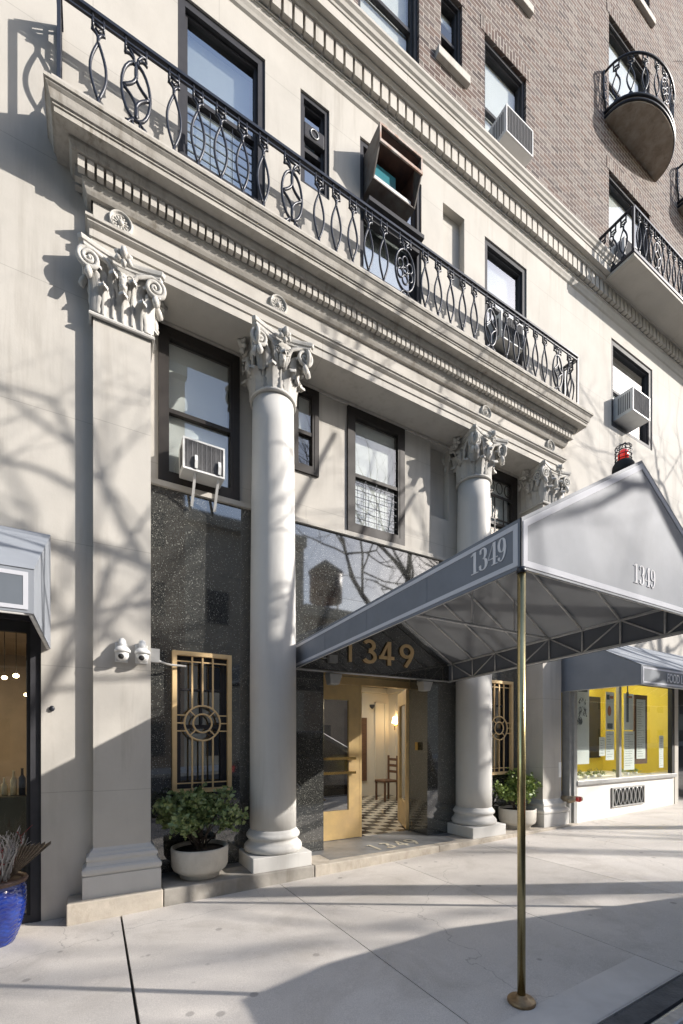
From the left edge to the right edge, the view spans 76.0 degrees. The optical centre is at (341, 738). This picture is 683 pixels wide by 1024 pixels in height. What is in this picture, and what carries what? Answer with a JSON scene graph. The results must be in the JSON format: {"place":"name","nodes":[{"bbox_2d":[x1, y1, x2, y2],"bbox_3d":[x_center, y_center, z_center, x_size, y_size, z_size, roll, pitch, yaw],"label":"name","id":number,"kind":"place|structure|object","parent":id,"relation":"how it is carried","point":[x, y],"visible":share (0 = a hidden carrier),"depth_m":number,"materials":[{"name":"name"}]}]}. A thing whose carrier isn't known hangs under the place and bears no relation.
{"place":"outdoors","nodes":[
{"label":"outdoors","id":0,"kind":"place"},
{"bbox_2d":[0,799,682,1023],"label":"sidewalk","id":1,"kind":"structure","parent":0,"point":[428,939],"depth_m":3.29,"materials":[{"name":"concrete"}]},
{"bbox_2d":[0,826,50,947],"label":"potted arrangement","id":2,"kind":"object","parent":1,"relation":"on","point":[13,889],"visible":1,"depth_m":3.40,"materials":[{"name":"blue ceramic"}]},
{"bbox_2d":[121,921,138,1023],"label":"joint","id":3,"kind":"object","parent":1,"relation":"in","point":[135,1008],"depth_m":2.91,"materials":[{"name":"grey"}]},
{"bbox_2d":[0,0,682,925],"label":"apartment building","id":4,"kind":"structure","parent":1,"relation":"on","point":[192,246],"depth_m":5.08,"materials":[{"name":"stone"}]},
{"bbox_2d":[1,632,6,679],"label":"pendant lamp","id":5,"kind":"object","parent":4,"relation":"hanging from","point":[4,677],"visible":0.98,"depth_m":5.28,"materials":[{"name":"beige glass"}]},
{"bbox_2d":[0,792,25,881],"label":"display counter","id":6,"kind":"object","parent":4,"relation":"in","point":[12,813],"depth_m":4.36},
{"bbox_2d":[1,778,7,795],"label":"bottle","id":7,"kind":"object","parent":6,"relation":"on","point":[4,788],"visible":1,"depth_m":4.38,"materials":[{"name":"beige"}]},
{"bbox_2d":[10,770,16,794],"bbox_3d":[-3.325,0.453,4.436,0.060,0.250,0.060,0,0,-30],"label":"bottle","id":8,"kind":"object","parent":6,"relation":"on","point":[13,785],"visible":1,"depth_m":4.42,"materials":[{"name":"beige glass"}]},
{"bbox_2d":[19,768,25,794],"bbox_3d":[-3.264,0.443,4.471,0.060,0.270,0.060,0,0,-30],"label":"bottle","id":9,"kind":"object","parent":6,"relation":"on","point":[22,784],"visible":1,"depth_m":4.46,"materials":[{"name":"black glass"}]},
{"bbox_2d":[13,633,18,677],"bbox_3d":[-3.549,-0.978,4.769,0.058,0.644,0.058,0,0,-30],"label":"pendant lamp","id":10,"kind":"object","parent":4,"relation":"hanging from","point":[15,675],"visible":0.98,"depth_m":4.77,"materials":[{"name":"beige glass"}]},
{"bbox_2d":[0,525,50,649],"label":"shop awning","id":11,"kind":"object","parent":4,"relation":"attached to","point":[25,572],"visible":1,"depth_m":3.00,"materials":[{"name":"fabric"}]},
{"bbox_2d":[114,638,130,662],"bbox_3d":[-1.993,-0.807,3.978,0.136,0.214,0.153,0,0,-30],"label":"security camera","id":12,"kind":"object","parent":4,"relation":"attached to","point":[122,650],"visible":1,"depth_m":3.94,"materials":[{"name":"white plastic"}]},
{"bbox_2d":[135,640,150,663],"bbox_3d":[-1.847,-0.807,4.061,0.136,0.214,0.153,0,0,-30],"label":"security camera","id":13,"kind":"object","parent":4,"relation":"attached to","point":[142,652],"visible":1,"depth_m":4.03,"materials":[{"name":"white plastic"}]},
{"bbox_2d":[151,648,185,666],"bbox_3d":[-1.757,-0.795,4.426,0.104,0.130,0.511,0,0,13],"label":"conduit box","id":14,"kind":"object","parent":4,"relation":"attached to","point":[155,655],"visible":0.96,"depth_m":4.21,"materials":[{"name":"metal"}]},
{"bbox_2d":[158,322,239,500],"bbox_3d":[-1.560,-3.525,4.822,0.862,1.640,0.100,0,0,-30],"label":"window","id":15,"kind":"structure","parent":4,"relation":"in","point":[193,389],"depth_m":4.82,"materials":[{"name":"glass"}]},
{"bbox_2d":[152,782,248,880],"bbox_3d":[-1.460,0.946,4.537,0.951,0.948,0.690,0,0,-30],"label":"potted shrub","id":16,"kind":"object","parent":4,"relation":"on","point":[195,857],"visible":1,"depth_m":4.43,"materials":[{"name":"green plant"}]},
{"bbox_2d":[179,436,224,511],"bbox_3d":[-1.494,-2.798,4.681,0.433,0.604,0.284,0,0,-30],"label":"air conditioner","id":17,"kind":"object","parent":4,"relation":"attached to","point":[201,462],"visible":1,"depth_m":4.61,"materials":[{"name":"white metal"}]},
{"bbox_2d":[177,655,226,788],"bbox_3d":[-1.576,-0.170,4.884,0.565,1.460,0.090,0,0,-30],"label":"window","id":18,"kind":"structure","parent":4,"relation":"in","point":[222,668],"depth_m":4.97,"materials":[{"name":"metal"}]},
{"bbox_2d":[178,0,264,203],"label":"window","id":19,"kind":"structure","parent":4,"relation":"in","point":[194,60],"depth_m":4.72,"materials":[{"name":"glass"}]},
{"bbox_2d":[294,385,318,477],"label":"window","id":20,"kind":"structure","parent":4,"relation":"in","point":[302,434],"depth_m":5.46,"materials":[{"name":"brown metal"}]},
{"bbox_2d":[304,121,323,154],"bbox_3d":[-0.335,-7.110,5.185,0.280,0.180,0.093,0,0,-30],"label":"window fan","id":21,"kind":"object","parent":4,"relation":"attached to","point":[314,139],"depth_m":5.16,"materials":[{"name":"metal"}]},
{"bbox_2d":[301,92,328,199],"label":"window","id":22,"kind":"structure","parent":4,"relation":"in","point":[312,113],"depth_m":5.22,"materials":[{"name":"metal"}]},
{"bbox_2d":[322,654,337,663],"bbox_3d":[-0.230,-1.010,5.516,0.390,0.100,0.060,0,0,-30],"label":"junction box","id":23,"kind":"object","parent":4,"relation":"attached to","point":[332,658],"visible":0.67,"depth_m":5.55,"materials":[{"name":"metal"}]},
{"bbox_2d":[325,672,341,684],"bbox_3d":[-0.113,-0.750,5.503,0.176,0.160,0.198,0,0,-30],"label":"flood light","id":24,"kind":"object","parent":4,"relation":"attached to","point":[332,678],"visible":1,"depth_m":5.43,"materials":[{"name":"metal"}]},
{"bbox_2d":[324,683,359,840],"bbox_3d":[-0.075,0.330,6.093,0.790,2.170,0.100,0,0,-30],"label":"entrance door","id":25,"kind":"structure","parent":4,"relation":"in","point":[341,701],"depth_m":6.15,"materials":[{"name":"gold metal"}]},
{"bbox_2d":[347,405,404,545],"bbox_3d":[0.466,-3.525,5.972,0.930,1.640,0.100,0,0,-30],"label":"window","id":26,"kind":"structure","parent":4,"relation":"in","point":[371,489],"depth_m":5.99,"materials":[{"name":"glass"}]},
{"bbox_2d":[375,755,397,801],"bbox_3d":[1.036,0.910,10.019,0.400,1.020,0.400,0,0,-30],"label":"side chair","id":27,"kind":"object","parent":4,"relation":"on","point":[388,780],"visible":0.88,"depth_m":10.04,"materials":[{"name":"brown wood"}]},
{"bbox_2d":[358,0,416,61],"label":"window","id":28,"kind":"structure","parent":4,"relation":"in","point":[390,15],"depth_m":5.97,"materials":[{"name":"glass"}]},
{"bbox_2d":[360,139,420,303],"bbox_3d":[0.611,-6.675,5.770,0.981,1.650,0.150,0,0,-30],"label":"window","id":29,"kind":"structure","parent":4,"relation":"in","point":[415,219],"depth_m":5.85,"materials":[{"name":"glass"}]},
{"bbox_2d":[363,121,423,258],"bbox_3d":[0.713,-6.932,5.599,0.870,0.824,0.448,0,0,-30],"label":"vent housing","id":30,"kind":"object","parent":4,"relation":"attached to","point":[392,162],"visible":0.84,"depth_m":5.53,"materials":[{"name":"metal"}]},
{"bbox_2d":[392,717,397,729],"bbox_3d":[1.320,-0.360,10.779,0.164,0.320,0.140,0,0,-30],"label":"wall sconce","id":31,"kind":"object","parent":4,"relation":"attached to","point":[394,720],"depth_m":10.74,"materials":[{"name":"white glass"}]},
{"bbox_2d":[398,689,408,828],"bbox_3d":[1.036,0.330,7.196,0.100,2.170,0.830,0,0,-2],"label":"entrance door","id":32,"kind":"structure","parent":4,"relation":"in","point":[403,698],"depth_m":7.10,"materials":[{"name":"gold metal"}]},
{"bbox_2d":[415,742,419,749],"bbox_3d":[1.139,0.120,6.547,0.049,0.120,0.060,0,0,-30],"label":"door bell","id":33,"kind":"object","parent":4,"relation":"attached to","point":[417,745],"depth_m":6.53,"materials":[{"name":"gold metal"}]},
{"bbox_2d":[417,680,432,691],"bbox_3d":[1.174,-0.750,6.234,0.176,0.160,0.198,0,0,-30],"label":"flood light","id":34,"kind":"object","parent":4,"relation":"attached to","point":[424,686],"visible":1,"depth_m":6.17,"materials":[{"name":"metal"}]},
{"bbox_2d":[441,0,459,64],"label":"window","id":35,"kind":"structure","parent":4,"relation":"in","point":[449,9],"depth_m":6.39,"materials":[{"name":"metal"}]},
{"bbox_2d":[296,460,682,1010],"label":"entrance canopy","id":36,"kind":"object","parent":4,"relation":"attached to","point":[597,566],"visible":0.99,"depth_m":3.22,"materials":[{"name":"grey fabric"}]},
{"bbox_2d":[612,442,634,473],"bbox_3d":[2.069,-2.048,3.211,0.150,0.235,0.150,0,0,-30],"label":"warning beacon","id":37,"kind":"object","parent":36,"relation":"on","point":[624,460],"visible":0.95,"depth_m":3.17,"materials":[{"name":"red plastic"}]},
{"bbox_2d":[492,683,506,771],"bbox_3d":[2.501,-0.170,7.200,0.565,1.460,0.090,0,0,-30],"label":"window grille","id":38,"kind":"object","parent":4,"relation":"in","point":[501,685],"depth_m":7.29,"materials":[{"name":"metal"}]},
{"bbox_2d":[490,469,516,533],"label":"window","id":39,"kind":"structure","parent":4,"relation":"in","point":[498,492],"depth_m":7.22,"materials":[{"name":"brown metal"}]},
{"bbox_2d":[485,40,523,130],"bbox_3d":[2.516,-9.740,6.918,0.950,1.780,0.135,0,0,-30],"label":"window","id":40,"kind":"structure","parent":4,"relation":"in","point":[497,94],"depth_m":6.94,"materials":[{"name":"glass"}]},
{"bbox_2d":[485,238,525,369],"bbox_3d":[2.504,-6.675,6.845,0.946,1.650,0.150,0,0,-30],"label":"window","id":41,"kind":"structure","parent":4,"relation":"in","point":[505,279],"depth_m":6.86,"materials":[{"name":"glass"}]},
{"bbox_2d":[489,311,523,359],"bbox_3d":[2.538,-6.190,6.765,0.503,0.380,0.264,0,0,-30],"label":"air conditioner","id":42,"kind":"object","parent":4,"relation":"attached to","point":[498,345],"visible":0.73,"depth_m":6.67,"materials":[{"name":"white plastic"}]},
{"bbox_2d":[488,103,532,166],"bbox_3d":[2.559,-9.060,6.708,0.603,0.400,0.424,0,0,-30],"label":"air conditioner","id":43,"kind":"object","parent":4,"relation":"attached to","point":[510,130],"visible":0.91,"depth_m":6.53,"materials":[{"name":"white metal"}]},
{"bbox_2d":[492,767,542,828],"bbox_3d":[2.815,0.942,6.934,0.660,0.955,0.946,0,0,40],"label":"potted shrub","id":44,"kind":"object","parent":4,"relation":"on","point":[507,814],"visible":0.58,"depth_m":6.79,"materials":[{"name":"green plant"}]},
{"bbox_2d":[559,762,560,776],"bbox_3d":[3.625,0.525,7.255,0.070,0.250,0.003,0,0,-30],"label":"wall notice","id":45,"kind":"object","parent":4,"relation":"attached to","point":[559,769],"depth_m":7.25,"materials":[{"name":"paper"}]},
{"bbox_2d":[561,795,582,803],"bbox_3d":[3.772,1.004,7.191,0.297,0.117,0.261,0,0,-30],"label":"fire hose connection","id":46,"kind":"object","parent":4,"relation":"attached to","point":[569,799],"visible":1,"depth_m":7.12,"materials":[{"name":"red metal"}]},
{"bbox_2d":[577,690,588,763],"bbox_3d":[4.170,-0.225,7.561,0.380,1.350,0.007,0,0,-30],"label":"window poster","id":47,"kind":"object","parent":4,"relation":"attached to","point":[582,726],"depth_m":7.57,"materials":[{"name":"paper"}]},
{"bbox_2d":[579,769,592,777],"bbox_3d":[4.467,0.659,7.999,0.246,0.198,0.214,0,0,30],"label":"plant","id":48,"kind":"object","parent":4,"relation":"on","point":[586,775],"visible":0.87,"depth_m":7.96,"materials":[{"name":"green plant"}]},
{"bbox_2d":[587,768,597,777],"bbox_3d":[4.663,0.652,8.120,0.226,0.212,0.236,0,0,-30],"label":"plant","id":49,"kind":"object","parent":4,"relation":"on","point":[594,773],"visible":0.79,"depth_m":8.08,"materials":[{"name":"green plant"}]},
{"bbox_2d":[595,767,605,776],"bbox_3d":[4.859,0.651,8.225,0.207,0.213,0.237,0,0,-30],"label":"plant","id":50,"kind":"object","parent":4,"relation":"on","point":[601,774],"visible":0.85,"depth_m":8.21,"materials":[{"name":"green plant"}]},
{"bbox_2d":[599,737,604,755],"bbox_3d":[4.682,0.150,7.853,0.180,0.340,0.004,0,0,-30],"label":"window poster","id":51,"kind":"object","parent":4,"relation":"attached to","point":[601,746],"depth_m":7.85,"materials":[{"name":"paper"}]},
{"bbox_2d":[606,692,613,729],"bbox_3d":[4.895,-0.495,7.974,0.270,0.690,0.006,0,0,-30],"label":"window poster","id":52,"kind":"object","parent":4,"relation":"attached to","point":[609,710],"depth_m":7.97,"materials":[{"name":"paper"}]},
{"bbox_2d":[606,731,613,759],"bbox_3d":[4.895,0.135,7.974,0.270,0.530,0.004,0,0,-30],"label":"window poster","id":53,"kind":"object","parent":4,"relation":"attached to","point":[609,745],"depth_m":7.97,"materials":[{"name":"paper"}]},
{"bbox_2d":[561,646,682,691],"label":"shop awning","id":54,"kind":"object","parent":4,"relation":"attached to","point":[599,670],"visible":0.97,"depth_m":6.87,"materials":[{"name":"fabric"}]},
{"bbox_2d":[611,235,640,259],"bbox_3d":[5.393,-9.075,8.369,0.553,0.450,0.334,0,0,-30],"label":"air conditioner","id":55,"kind":"object","parent":4,"relation":"attached to","point":[623,244],"visible":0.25,"depth_m":8.17,"materials":[{"name":"white plastic"}]},
{"bbox_2d":[622,769,633,774],"bbox_3d":[5.663,0.657,8.660,0.231,0.201,0.223,0,0,28],"label":"plant","id":56,"kind":"object","parent":4,"relation":"on","point":[626,772],"visible":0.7,"depth_m":8.65,"materials":[{"name":"white plant"}]},
{"bbox_2d":[609,175,647,260],"bbox_3d":[5.612,-9.645,8.677,1.470,2.090,0.135,0,0,-30],"label":"window","id":57,"kind":"structure","parent":4,"relation":"in","point":[616,211],"depth_m":8.66,"materials":[{"name":"glass"}]},
{"bbox_2d":[609,21,647,104],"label":"window","id":58,"kind":"structure","parent":4,"relation":"in","point":[615,39],"depth_m":8.66,"materials":[{"name":"glass"}]},
{"bbox_2d":[624,731,633,769],"bbox_3d":[5.456,0.235,8.293,0.360,0.730,0.004,0,0,-30],"label":"window poster","id":59,"kind":"object","parent":4,"relation":"attached to","point":[628,750],"depth_m":8.28,"materials":[{"name":"paper"}]},
{"bbox_2d":[624,686,633,729],"bbox_3d":[5.443,-0.590,8.286,0.330,0.880,0.004,0,0,-30],"label":"window poster","id":60,"kind":"object","parent":4,"relation":"attached to","point":[628,711],"depth_m":8.28,"materials":[{"name":"paper"}]},
{"bbox_2d":[611,339,650,449],"bbox_3d":[5.633,-6.675,8.646,1.477,1.650,0.190,0,0,-30],"label":"window","id":61,"kind":"structure","parent":4,"relation":"in","point":[627,372],"depth_m":8.62,"materials":[{"name":"glass"}]},
{"bbox_2d":[613,386,649,432],"bbox_3d":[5.488,-6.235,8.354,0.603,0.430,0.454,0,0,-30],"label":"air conditioner","id":62,"kind":"object","parent":4,"relation":"attached to","point":[631,409],"visible":0.94,"depth_m":8.21,"materials":[{"name":"white metal"}]},
{"bbox_2d":[633,694,646,763],"bbox_3d":[5.828,-0.170,8.538,0.470,1.340,0.030,0,0,-30],"label":"menu board","id":63,"kind":"object","parent":4,"relation":"attached to","point":[641,761],"visible":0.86,"depth_m":8.52,"materials":[{"name":"brown wood"}]},
{"bbox_2d":[636,699,644,758],"bbox_3d":[5.821,-0.175,8.501,0.320,1.150,0.004,0,0,-30],"label":"window poster","id":64,"kind":"object","parent":4,"relation":"attached to","point":[640,728],"depth_m":8.49,"materials":[{"name":"paper"}]},
{"bbox_2d":[659,736,662,767],"bbox_3d":[6.495,0.275,8.883,0.170,0.650,0.004,0,0,-30],"label":"window poster","id":65,"kind":"object","parent":4,"relation":"attached to","point":[660,751],"depth_m":8.88,"materials":[{"name":"paper"}]},
{"bbox_2d":[499,955,678,1023],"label":"sidewalk patch","id":66,"kind":"object","parent":1,"relation":"on","point":[593,999],"visible":1,"depth_m":2.54,"materials":[{"name":"concrete"}]},
{"bbox_2d":[602,975,682,1023],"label":"kerb","id":67,"kind":"structure","parent":1,"relation":"on","point":[652,1007],"depth_m":2.44,"materials":[{"name":"stone"}]},
{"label":"road","id":68,"kind":"structure","parent":0,"visible":0},
{"bbox_2d":[650,1002,682,1023],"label":"kerb edge","id":69,"kind":"object","parent":68,"relation":"on","point":[674,1015],"depth_m":2.33,"materials":[{"name":"concrete"}]}
]}

